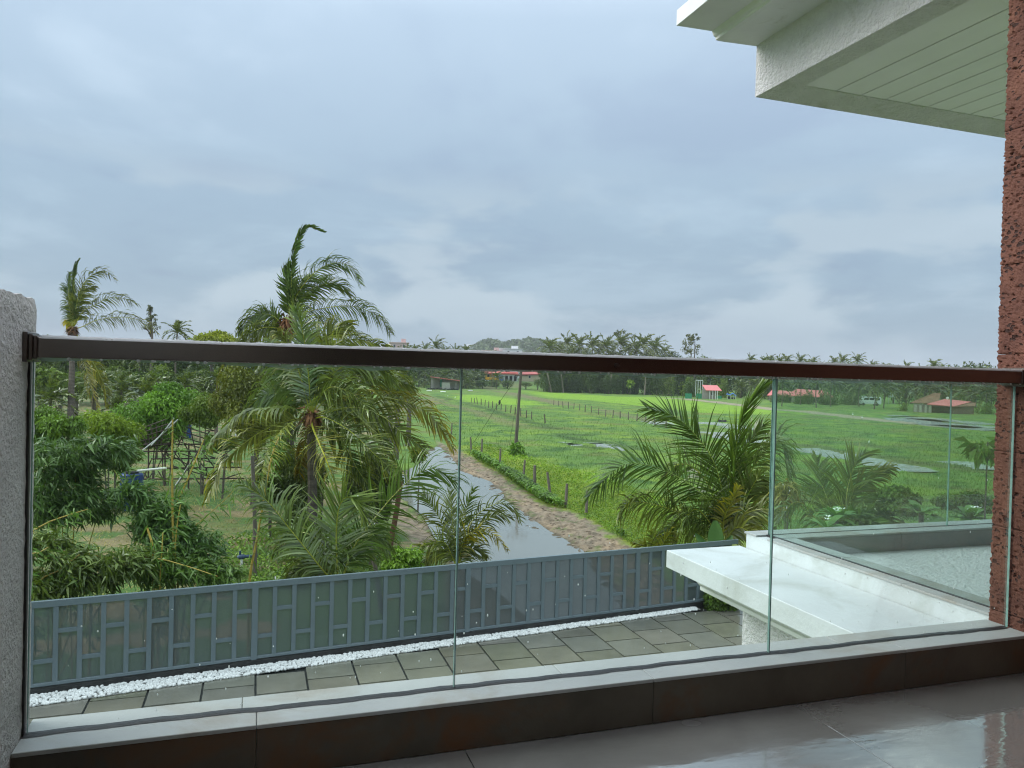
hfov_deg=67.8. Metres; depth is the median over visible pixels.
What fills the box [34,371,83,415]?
coconut palm
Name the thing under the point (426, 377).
broadleaf tree
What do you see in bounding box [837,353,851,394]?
coconut palm
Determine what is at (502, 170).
sky
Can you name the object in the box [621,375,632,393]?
broadleaf tree
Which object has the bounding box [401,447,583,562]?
puddle
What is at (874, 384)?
coconut palm
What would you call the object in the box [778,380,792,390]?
broadleaf tree
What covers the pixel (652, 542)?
shrub
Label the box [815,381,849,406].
coconut palm
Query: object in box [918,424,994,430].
channel water
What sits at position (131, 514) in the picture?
bamboo cane
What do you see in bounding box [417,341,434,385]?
coconut palm
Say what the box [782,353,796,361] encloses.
coconut palm
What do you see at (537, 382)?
broadleaf tree
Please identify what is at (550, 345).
coconut palm
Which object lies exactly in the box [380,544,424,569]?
leafy bush
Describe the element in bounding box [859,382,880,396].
broadleaf tree
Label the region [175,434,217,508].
bamboo cane
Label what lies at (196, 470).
garden grass
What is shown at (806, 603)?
white house corner
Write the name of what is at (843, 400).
broadleaf tree
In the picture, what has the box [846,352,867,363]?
coconut palm
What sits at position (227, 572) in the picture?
bamboo clump
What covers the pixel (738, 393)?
broadleaf tree
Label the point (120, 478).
bamboo cane
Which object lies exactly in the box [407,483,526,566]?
coconut palm
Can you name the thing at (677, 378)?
broadleaf tree
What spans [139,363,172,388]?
broadleaf tree
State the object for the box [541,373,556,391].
broadleaf tree
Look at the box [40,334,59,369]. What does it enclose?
broadleaf tree
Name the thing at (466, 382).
coconut palm
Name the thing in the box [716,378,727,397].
broadleaf tree
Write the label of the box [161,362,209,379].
broadleaf tree
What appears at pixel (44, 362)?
broadleaf tree
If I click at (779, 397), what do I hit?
broadleaf tree
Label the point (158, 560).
bamboo cane
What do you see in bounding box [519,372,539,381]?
red roofed house
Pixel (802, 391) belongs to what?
red shed
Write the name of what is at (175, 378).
broadleaf tree
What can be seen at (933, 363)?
coconut palm
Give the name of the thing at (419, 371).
broadleaf tree
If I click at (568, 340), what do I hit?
coconut palm
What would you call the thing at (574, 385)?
broadleaf tree
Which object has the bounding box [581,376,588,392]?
broadleaf tree
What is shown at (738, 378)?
broadleaf tree
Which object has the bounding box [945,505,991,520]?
frangipani
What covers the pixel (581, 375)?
broadleaf tree
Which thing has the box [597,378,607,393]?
broadleaf tree
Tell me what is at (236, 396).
mango tree
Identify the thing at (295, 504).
leafy bush
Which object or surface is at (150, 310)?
casuarina tree
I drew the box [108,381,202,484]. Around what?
broadleaf tree
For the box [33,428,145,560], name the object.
bamboo clump
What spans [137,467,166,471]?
pipe
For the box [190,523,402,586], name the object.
ground plants
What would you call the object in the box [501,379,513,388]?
broadleaf tree
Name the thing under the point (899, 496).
bush
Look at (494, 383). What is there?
broadleaf tree
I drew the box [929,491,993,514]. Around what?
hedge
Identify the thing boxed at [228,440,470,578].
coconut palm
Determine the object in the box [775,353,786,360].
coconut palm
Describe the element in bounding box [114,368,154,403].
broadleaf tree
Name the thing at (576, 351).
coconut palm
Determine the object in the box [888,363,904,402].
broadleaf tree
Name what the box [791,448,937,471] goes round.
channel water
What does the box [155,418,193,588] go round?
bamboo cane
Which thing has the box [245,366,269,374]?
broadleaf tree
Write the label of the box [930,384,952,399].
broadleaf tree
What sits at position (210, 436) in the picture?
leafy bush
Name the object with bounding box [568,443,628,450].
channel water
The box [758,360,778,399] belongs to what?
broadleaf tree
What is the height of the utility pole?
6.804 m
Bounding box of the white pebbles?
[29,606,700,706]
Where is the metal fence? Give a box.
[30,539,737,687]
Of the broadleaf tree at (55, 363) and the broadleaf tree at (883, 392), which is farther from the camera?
the broadleaf tree at (883, 392)
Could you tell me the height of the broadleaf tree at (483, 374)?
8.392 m
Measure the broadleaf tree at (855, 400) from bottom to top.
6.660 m
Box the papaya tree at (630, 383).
[626,380,634,393]
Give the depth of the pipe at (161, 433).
34.00 m
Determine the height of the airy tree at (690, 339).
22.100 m
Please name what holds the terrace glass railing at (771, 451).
on the terrace parapet at (822, 551)
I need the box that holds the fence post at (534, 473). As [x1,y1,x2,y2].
[533,465,535,482]
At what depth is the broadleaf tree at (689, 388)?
247.10 m
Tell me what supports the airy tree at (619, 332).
on the ground at (842, 413)
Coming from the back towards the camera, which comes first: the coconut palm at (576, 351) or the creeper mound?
the coconut palm at (576, 351)
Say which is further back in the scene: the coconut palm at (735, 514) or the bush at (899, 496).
the coconut palm at (735, 514)
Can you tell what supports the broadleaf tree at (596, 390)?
on the ground at (842, 413)
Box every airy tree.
[611,330,636,352]
[680,334,700,357]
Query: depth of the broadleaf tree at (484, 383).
296.53 m
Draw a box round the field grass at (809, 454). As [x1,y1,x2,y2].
[431,392,993,543]
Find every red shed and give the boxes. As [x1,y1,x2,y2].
[767,390,792,400]
[791,389,831,402]
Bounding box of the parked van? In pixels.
[859,396,880,405]
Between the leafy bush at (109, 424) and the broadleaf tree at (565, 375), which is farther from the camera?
the broadleaf tree at (565, 375)
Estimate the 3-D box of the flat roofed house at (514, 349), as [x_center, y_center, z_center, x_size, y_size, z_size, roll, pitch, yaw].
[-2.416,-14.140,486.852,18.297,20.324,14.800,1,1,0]
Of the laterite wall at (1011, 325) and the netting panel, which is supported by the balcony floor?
the laterite wall at (1011, 325)
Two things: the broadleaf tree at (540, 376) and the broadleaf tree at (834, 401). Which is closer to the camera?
the broadleaf tree at (834, 401)
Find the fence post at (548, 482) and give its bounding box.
[546,472,550,491]
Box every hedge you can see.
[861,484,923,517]
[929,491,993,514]
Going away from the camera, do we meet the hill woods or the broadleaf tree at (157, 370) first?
the broadleaf tree at (157, 370)
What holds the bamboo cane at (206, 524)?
attached to the bamboo clump at (143, 502)
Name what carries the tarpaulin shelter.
on the ground at (842, 413)
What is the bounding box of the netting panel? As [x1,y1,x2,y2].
[685,393,691,398]
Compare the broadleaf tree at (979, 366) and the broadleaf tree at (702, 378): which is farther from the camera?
the broadleaf tree at (702, 378)
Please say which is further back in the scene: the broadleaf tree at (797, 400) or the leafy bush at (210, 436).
the broadleaf tree at (797, 400)
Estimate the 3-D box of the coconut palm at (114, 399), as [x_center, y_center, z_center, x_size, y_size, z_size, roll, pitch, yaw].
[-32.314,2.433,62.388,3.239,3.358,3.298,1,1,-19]
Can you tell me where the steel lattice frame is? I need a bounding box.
[133,418,244,491]
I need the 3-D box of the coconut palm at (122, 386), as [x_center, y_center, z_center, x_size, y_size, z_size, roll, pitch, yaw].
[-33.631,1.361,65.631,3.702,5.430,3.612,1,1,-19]
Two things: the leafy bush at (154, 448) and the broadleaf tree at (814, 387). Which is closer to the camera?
the leafy bush at (154, 448)
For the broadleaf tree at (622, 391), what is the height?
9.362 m
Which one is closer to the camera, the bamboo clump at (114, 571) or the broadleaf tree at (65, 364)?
the bamboo clump at (114, 571)
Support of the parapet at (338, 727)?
on the balcony floor
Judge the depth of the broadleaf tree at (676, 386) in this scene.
260.12 m
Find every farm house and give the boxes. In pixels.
[702,385,721,398]
[910,393,975,413]
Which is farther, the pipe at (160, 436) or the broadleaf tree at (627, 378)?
the broadleaf tree at (627, 378)
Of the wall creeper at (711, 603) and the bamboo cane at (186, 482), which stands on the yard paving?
the wall creeper at (711, 603)
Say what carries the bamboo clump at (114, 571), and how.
on the ground at (842, 413)
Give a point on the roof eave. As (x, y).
(940, 63)
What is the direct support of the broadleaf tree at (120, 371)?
on the ground at (842, 413)
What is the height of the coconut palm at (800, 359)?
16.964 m
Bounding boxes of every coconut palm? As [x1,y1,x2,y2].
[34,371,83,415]
[35,390,66,411]
[59,258,159,437]
[75,366,118,416]
[98,393,134,415]
[103,368,142,403]
[121,374,169,411]
[122,360,154,404]
[161,320,193,377]
[168,365,204,438]
[202,301,457,524]
[202,366,233,434]
[214,224,408,453]
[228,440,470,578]
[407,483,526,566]
[412,372,429,386]
[416,369,440,387]
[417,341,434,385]
[425,334,447,375]
[431,369,457,379]
[451,370,476,388]
[459,371,485,387]
[459,374,476,388]
[461,344,473,387]
[489,371,504,388]
[537,337,564,352]
[553,330,579,353]
[554,341,568,353]
[565,333,594,374]
[566,346,582,353]
[578,331,605,353]
[580,378,802,546]
[592,333,620,354]
[611,329,634,352]
[618,342,640,355]
[623,335,650,355]
[631,333,658,392]
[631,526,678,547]
[641,333,669,393]
[653,345,672,356]
[731,378,748,397]
[744,378,764,394]
[746,353,757,395]
[770,379,795,405]
[773,437,910,529]
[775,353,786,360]
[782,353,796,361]
[789,380,811,404]
[792,353,807,361]
[804,380,832,407]
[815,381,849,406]
[828,355,843,392]
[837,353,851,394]
[844,382,877,406]
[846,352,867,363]
[856,382,892,408]
[867,382,901,407]
[891,383,926,407]
[904,363,950,403]
[927,358,944,365]
[929,384,977,400]
[946,384,996,408]
[960,366,997,412]
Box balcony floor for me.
[339,673,1023,767]
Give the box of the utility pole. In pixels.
[473,372,527,443]
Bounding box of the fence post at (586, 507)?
[585,491,588,514]
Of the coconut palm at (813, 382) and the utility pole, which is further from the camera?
the coconut palm at (813, 382)
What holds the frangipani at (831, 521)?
on the yard paving
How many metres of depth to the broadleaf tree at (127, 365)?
108.32 m
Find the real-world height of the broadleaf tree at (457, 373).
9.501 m
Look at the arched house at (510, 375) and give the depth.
346.32 m
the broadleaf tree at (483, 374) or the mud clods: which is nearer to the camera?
the mud clods
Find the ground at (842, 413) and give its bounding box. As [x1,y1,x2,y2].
[33,367,996,597]
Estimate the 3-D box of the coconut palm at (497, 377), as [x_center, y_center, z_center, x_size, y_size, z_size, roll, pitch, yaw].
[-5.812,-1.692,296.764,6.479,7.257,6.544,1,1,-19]
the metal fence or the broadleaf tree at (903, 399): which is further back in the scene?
the broadleaf tree at (903, 399)
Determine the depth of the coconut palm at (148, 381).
61.74 m
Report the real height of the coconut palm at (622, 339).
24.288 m
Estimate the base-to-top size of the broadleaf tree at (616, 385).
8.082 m
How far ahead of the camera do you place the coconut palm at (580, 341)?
275.05 m
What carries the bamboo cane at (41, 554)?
on the ground at (842, 413)
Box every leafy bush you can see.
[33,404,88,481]
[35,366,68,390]
[76,408,146,499]
[106,443,143,487]
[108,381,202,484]
[135,425,188,480]
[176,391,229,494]
[203,433,237,498]
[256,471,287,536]
[276,497,307,539]
[299,524,340,575]
[355,526,392,564]
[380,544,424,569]
[767,477,808,528]
[821,501,888,525]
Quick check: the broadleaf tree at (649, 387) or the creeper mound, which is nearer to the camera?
the creeper mound
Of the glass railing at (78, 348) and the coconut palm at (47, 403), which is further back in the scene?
the coconut palm at (47, 403)
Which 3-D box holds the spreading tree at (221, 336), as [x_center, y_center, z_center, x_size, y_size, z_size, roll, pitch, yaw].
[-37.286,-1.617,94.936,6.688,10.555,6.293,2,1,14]
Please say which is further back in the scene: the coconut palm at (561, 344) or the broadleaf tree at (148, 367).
the coconut palm at (561, 344)
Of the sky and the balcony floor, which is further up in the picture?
the sky
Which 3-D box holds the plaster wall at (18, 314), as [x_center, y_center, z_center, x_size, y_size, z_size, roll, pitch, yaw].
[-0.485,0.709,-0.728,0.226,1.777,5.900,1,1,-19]
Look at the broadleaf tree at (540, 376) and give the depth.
282.65 m
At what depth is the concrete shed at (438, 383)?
269.39 m
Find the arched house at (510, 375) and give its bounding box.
[485,371,518,380]
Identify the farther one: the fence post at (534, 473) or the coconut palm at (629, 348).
the coconut palm at (629, 348)
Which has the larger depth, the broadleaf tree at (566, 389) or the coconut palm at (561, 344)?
the coconut palm at (561, 344)
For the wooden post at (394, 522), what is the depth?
23.45 m
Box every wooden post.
[251,456,256,579]
[319,445,324,521]
[369,543,377,570]
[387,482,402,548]
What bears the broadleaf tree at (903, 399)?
on the ground at (842, 413)
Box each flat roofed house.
[389,339,408,347]
[499,346,522,377]
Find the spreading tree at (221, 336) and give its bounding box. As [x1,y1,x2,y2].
[188,329,236,392]
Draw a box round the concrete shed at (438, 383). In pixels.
[430,376,459,389]
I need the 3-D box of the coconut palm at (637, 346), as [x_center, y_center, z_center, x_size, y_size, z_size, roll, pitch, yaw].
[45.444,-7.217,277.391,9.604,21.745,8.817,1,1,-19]
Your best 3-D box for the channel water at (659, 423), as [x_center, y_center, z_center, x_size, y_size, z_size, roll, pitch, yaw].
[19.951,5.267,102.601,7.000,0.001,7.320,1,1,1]
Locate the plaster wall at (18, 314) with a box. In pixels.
[0,289,36,767]
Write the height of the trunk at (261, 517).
4.504 m
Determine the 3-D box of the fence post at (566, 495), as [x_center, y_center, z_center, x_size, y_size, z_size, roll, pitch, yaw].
[2.488,5.180,34.849,0.139,1.239,0.201,2,1,35]
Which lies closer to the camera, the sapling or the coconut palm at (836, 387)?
the sapling
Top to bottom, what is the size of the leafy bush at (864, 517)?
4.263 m
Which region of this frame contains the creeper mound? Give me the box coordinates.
[506,440,526,456]
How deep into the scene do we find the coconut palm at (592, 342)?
282.29 m
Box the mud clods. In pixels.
[446,447,623,551]
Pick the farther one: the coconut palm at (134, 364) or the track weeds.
the coconut palm at (134, 364)
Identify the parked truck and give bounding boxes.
[485,375,503,381]
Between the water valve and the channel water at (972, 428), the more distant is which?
the channel water at (972, 428)
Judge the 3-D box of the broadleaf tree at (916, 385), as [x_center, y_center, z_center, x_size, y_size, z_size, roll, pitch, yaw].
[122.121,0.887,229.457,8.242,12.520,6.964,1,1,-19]
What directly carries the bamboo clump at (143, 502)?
on the ground at (842, 413)
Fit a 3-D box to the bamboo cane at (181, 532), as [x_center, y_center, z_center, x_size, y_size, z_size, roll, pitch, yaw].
[-6.136,3.752,13.889,0.635,3.238,0.553,1,1,-19]
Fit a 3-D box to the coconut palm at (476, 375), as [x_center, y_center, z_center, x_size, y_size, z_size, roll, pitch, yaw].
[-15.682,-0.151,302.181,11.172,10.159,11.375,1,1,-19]
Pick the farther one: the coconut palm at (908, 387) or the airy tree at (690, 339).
the airy tree at (690, 339)
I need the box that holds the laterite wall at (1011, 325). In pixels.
[988,0,1023,631]
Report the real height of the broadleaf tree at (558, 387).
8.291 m
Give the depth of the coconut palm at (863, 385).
193.98 m
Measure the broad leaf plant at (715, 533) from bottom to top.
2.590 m
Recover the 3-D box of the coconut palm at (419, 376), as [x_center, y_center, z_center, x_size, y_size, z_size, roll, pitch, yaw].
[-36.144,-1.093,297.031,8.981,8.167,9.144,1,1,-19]
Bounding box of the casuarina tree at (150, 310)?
[141,305,160,372]
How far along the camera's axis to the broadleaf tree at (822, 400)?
202.16 m
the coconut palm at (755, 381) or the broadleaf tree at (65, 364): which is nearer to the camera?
the broadleaf tree at (65, 364)
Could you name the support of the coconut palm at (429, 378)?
on the ground at (842, 413)
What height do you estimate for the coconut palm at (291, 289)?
11.677 m
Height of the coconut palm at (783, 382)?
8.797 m
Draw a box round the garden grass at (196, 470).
[33,412,345,499]
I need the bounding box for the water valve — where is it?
[237,551,257,566]
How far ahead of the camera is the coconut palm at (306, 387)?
24.18 m
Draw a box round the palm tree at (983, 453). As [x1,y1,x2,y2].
[954,436,994,519]
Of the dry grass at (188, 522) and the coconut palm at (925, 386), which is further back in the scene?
the coconut palm at (925, 386)
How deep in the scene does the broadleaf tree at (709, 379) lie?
293.17 m
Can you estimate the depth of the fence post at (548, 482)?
37.30 m
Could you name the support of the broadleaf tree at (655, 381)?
on the ground at (842, 413)
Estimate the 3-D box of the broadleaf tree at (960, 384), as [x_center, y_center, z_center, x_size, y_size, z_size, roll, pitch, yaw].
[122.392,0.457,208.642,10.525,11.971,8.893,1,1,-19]
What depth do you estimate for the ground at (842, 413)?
67.92 m
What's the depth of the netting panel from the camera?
228.98 m
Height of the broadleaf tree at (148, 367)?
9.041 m
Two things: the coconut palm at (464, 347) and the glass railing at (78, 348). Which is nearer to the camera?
the glass railing at (78, 348)
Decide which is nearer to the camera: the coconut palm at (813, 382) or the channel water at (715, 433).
the channel water at (715, 433)
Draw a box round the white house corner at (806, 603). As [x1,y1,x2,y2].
[666,545,991,644]
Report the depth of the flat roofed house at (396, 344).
375.67 m
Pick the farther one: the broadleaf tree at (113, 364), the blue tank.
the broadleaf tree at (113, 364)
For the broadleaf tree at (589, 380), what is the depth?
262.96 m
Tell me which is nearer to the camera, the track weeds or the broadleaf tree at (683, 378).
the track weeds
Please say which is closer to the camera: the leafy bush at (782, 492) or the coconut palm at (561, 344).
the leafy bush at (782, 492)
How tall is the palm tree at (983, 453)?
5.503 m
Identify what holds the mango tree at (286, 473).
on the ground at (842, 413)
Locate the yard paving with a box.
[29,608,742,722]
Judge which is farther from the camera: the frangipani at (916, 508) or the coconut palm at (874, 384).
the coconut palm at (874, 384)
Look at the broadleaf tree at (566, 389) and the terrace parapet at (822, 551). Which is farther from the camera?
the broadleaf tree at (566, 389)
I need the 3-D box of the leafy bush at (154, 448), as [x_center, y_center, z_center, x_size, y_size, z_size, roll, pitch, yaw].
[-17.512,3.312,37.098,3.095,3.121,2.886,2,1,44]
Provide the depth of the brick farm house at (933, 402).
162.52 m
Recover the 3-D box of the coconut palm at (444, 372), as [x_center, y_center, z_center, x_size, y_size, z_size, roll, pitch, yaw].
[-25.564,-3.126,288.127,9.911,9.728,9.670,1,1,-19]
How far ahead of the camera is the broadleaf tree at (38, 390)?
81.25 m
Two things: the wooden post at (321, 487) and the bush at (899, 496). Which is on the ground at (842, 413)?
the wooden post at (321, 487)
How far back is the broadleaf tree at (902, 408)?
167.96 m
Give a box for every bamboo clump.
[31,526,161,600]
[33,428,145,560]
[111,472,232,589]
[123,545,249,591]
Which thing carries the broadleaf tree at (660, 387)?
on the ground at (842, 413)
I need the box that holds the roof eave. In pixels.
[676,0,1008,137]
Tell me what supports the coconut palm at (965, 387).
on the ground at (842, 413)
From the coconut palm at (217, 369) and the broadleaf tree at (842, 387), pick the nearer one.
the coconut palm at (217, 369)
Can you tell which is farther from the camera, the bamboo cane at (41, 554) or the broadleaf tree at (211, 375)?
the broadleaf tree at (211, 375)
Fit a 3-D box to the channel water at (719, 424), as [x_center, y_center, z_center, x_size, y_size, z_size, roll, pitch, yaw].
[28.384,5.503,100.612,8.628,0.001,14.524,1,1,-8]
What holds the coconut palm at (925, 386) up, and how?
on the ground at (842, 413)
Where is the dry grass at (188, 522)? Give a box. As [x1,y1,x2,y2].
[31,462,370,597]
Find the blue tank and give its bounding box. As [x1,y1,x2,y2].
[120,471,143,510]
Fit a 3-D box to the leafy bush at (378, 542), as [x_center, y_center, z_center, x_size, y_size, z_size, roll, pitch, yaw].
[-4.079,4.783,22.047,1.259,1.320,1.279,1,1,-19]
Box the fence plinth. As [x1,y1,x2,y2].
[30,601,704,693]
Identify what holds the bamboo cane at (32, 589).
on the ground at (842, 413)
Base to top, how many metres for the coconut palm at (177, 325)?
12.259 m
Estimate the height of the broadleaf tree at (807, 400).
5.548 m
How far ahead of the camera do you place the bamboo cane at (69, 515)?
13.59 m
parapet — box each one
[11,619,1023,767]
[744,519,992,622]
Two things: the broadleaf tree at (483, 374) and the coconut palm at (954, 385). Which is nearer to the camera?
the coconut palm at (954, 385)
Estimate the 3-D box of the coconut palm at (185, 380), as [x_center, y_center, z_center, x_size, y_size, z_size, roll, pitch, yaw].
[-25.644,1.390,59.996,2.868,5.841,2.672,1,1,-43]
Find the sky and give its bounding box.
[0,0,1005,380]
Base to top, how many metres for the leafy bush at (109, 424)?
4.123 m
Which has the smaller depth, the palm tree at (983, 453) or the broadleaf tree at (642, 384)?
the palm tree at (983, 453)
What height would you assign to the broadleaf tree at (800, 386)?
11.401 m
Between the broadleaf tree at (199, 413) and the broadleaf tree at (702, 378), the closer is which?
the broadleaf tree at (199, 413)
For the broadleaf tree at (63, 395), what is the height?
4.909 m
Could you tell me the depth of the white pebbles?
13.29 m
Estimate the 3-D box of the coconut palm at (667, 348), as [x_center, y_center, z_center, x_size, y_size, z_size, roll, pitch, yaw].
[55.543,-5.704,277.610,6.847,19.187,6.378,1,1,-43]
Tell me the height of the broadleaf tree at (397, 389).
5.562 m
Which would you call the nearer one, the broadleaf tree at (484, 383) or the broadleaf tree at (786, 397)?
the broadleaf tree at (786, 397)
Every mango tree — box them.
[206,365,300,508]
[272,439,328,509]
[341,447,403,524]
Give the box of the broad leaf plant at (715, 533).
[695,520,732,541]
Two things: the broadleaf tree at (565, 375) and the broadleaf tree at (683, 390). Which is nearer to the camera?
the broadleaf tree at (683, 390)
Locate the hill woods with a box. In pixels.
[470,336,592,354]
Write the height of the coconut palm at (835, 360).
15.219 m
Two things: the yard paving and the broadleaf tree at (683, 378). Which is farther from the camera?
the broadleaf tree at (683, 378)
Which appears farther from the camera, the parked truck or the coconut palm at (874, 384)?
the parked truck
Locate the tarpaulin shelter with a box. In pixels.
[727,393,735,398]
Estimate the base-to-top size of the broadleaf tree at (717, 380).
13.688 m
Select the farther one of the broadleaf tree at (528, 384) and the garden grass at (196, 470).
the broadleaf tree at (528, 384)
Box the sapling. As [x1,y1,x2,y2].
[408,437,427,511]
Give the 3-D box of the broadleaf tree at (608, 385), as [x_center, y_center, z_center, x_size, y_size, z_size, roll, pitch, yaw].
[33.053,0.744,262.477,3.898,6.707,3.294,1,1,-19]
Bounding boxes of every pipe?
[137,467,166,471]
[142,419,177,450]
[151,418,174,445]
[174,431,209,488]
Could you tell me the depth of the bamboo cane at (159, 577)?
13.49 m
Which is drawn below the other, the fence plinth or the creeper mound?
the fence plinth
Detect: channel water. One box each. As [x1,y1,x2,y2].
[561,442,602,444]
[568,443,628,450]
[642,421,674,424]
[699,422,752,429]
[700,432,768,442]
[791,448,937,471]
[881,417,994,427]
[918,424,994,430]
[937,461,994,469]
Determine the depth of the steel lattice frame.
34.66 m
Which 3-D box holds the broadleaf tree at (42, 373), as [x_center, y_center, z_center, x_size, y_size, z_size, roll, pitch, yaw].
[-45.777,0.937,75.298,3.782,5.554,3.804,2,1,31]
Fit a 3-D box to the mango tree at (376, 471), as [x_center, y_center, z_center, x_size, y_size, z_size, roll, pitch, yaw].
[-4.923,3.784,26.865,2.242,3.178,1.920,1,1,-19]
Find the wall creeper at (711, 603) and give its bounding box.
[703,592,737,611]
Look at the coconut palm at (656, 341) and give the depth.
269.62 m
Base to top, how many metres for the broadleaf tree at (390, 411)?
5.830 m
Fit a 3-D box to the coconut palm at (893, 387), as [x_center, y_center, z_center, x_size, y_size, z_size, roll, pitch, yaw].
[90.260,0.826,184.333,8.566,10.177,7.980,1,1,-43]
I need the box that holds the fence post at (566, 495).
[564,484,567,507]
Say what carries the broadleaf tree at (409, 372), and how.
on the ground at (842, 413)
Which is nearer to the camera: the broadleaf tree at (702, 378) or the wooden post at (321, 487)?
the wooden post at (321, 487)
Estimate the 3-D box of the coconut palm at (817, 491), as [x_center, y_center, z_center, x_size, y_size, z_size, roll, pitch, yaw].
[5.679,1.962,13.744,2.974,2.052,1.642,1,1,-11]
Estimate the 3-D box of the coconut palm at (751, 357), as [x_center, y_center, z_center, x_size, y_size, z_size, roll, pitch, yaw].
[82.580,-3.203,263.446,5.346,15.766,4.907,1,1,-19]
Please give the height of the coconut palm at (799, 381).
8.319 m
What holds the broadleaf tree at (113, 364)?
on the ground at (842, 413)
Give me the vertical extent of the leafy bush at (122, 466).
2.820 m
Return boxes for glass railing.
[22,332,1023,733]
[764,378,996,534]
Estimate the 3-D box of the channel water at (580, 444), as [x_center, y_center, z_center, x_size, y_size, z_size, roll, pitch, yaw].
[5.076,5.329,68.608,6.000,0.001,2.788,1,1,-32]
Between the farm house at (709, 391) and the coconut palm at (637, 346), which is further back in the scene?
the coconut palm at (637, 346)
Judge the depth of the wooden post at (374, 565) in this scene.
17.97 m
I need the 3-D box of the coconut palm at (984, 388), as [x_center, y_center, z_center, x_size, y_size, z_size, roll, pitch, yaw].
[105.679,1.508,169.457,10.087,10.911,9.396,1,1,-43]
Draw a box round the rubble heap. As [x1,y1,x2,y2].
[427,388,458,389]
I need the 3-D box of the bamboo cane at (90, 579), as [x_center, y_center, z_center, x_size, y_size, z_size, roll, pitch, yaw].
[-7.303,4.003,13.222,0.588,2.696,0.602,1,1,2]
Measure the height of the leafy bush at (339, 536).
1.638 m
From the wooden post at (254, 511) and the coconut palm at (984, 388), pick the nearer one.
the wooden post at (254, 511)
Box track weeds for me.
[470,449,628,535]
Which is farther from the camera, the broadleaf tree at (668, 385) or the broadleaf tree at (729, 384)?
the broadleaf tree at (729, 384)
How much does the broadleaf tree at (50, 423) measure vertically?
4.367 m
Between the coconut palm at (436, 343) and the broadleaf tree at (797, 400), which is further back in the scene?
the coconut palm at (436, 343)
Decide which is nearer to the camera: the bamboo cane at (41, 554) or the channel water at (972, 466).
the bamboo cane at (41, 554)
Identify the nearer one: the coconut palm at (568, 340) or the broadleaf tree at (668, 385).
the broadleaf tree at (668, 385)
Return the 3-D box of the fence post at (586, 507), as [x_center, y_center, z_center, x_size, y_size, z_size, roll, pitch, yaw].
[3.244,5.218,33.012,0.134,1.207,0.220,2,1,33]
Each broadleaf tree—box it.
[35,360,49,369]
[35,360,58,407]
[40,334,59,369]
[51,361,88,400]
[53,370,77,413]
[62,368,91,416]
[76,366,114,410]
[90,360,126,405]
[105,360,144,396]
[106,364,137,399]
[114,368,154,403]
[137,362,160,377]
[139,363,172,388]
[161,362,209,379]
[164,368,194,389]
[189,364,205,384]
[189,369,215,395]
[195,364,230,399]
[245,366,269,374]
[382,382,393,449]
[387,345,416,406]
[389,380,405,459]
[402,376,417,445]
[412,369,429,385]
[425,369,438,384]
[453,369,471,385]
[472,371,488,382]
[476,380,489,388]
[489,379,500,386]
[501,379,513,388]
[521,382,531,388]
[533,379,539,389]
[537,372,551,390]
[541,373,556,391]
[550,375,563,392]
[561,376,569,392]
[562,374,574,392]
[568,377,581,392]
[576,373,586,392]
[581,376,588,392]
[585,374,597,393]
[588,375,606,392]
[594,374,600,392]
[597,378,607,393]
[603,376,612,393]
[612,375,621,393]
[619,375,625,393]
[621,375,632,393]
[625,376,638,393]
[626,376,641,393]
[631,381,638,393]
[638,378,648,394]
[643,377,654,394]
[650,378,660,394]
[657,378,666,395]
[661,377,675,395]
[669,378,677,395]
[672,376,682,395]
[678,376,686,395]
[678,377,694,396]
[683,377,699,396]
[686,354,707,393]
[701,357,714,388]
[706,377,730,393]
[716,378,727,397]
[724,378,735,393]
[730,377,750,394]
[734,383,748,397]
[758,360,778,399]
[769,392,784,402]
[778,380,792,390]
[780,393,792,402]
[792,392,808,403]
[793,380,813,389]
[802,391,814,404]
[809,380,830,390]
[817,391,829,404]
[824,391,841,404]
[835,381,859,396]
[839,392,850,404]
[844,393,862,404]
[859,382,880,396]
[868,383,892,400]
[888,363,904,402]
[889,385,915,402]
[895,403,908,410]
[910,384,930,403]
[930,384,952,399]
[947,364,974,398]
[962,361,991,407]
[975,402,994,413]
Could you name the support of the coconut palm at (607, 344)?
on the ground at (842, 413)
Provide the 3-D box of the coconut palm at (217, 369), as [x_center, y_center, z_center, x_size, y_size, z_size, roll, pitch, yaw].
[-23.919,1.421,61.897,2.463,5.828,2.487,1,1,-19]
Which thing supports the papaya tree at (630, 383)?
on the ground at (842, 413)
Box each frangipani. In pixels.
[809,514,843,526]
[816,506,858,524]
[900,500,945,522]
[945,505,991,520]
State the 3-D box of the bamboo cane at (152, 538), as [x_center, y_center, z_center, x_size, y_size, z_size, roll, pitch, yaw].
[-6.360,3.930,13.576,0.619,2.878,0.516,2,1,8]
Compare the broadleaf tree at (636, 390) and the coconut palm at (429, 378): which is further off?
the coconut palm at (429, 378)
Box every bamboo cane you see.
[31,544,64,600]
[31,548,80,596]
[33,508,95,533]
[70,545,233,596]
[81,536,100,595]
[107,468,137,519]
[120,466,157,591]
[138,525,170,590]
[149,529,177,590]
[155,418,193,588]
[158,502,189,587]
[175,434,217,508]
[193,483,251,534]
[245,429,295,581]
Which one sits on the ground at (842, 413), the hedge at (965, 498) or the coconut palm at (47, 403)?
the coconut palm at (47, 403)

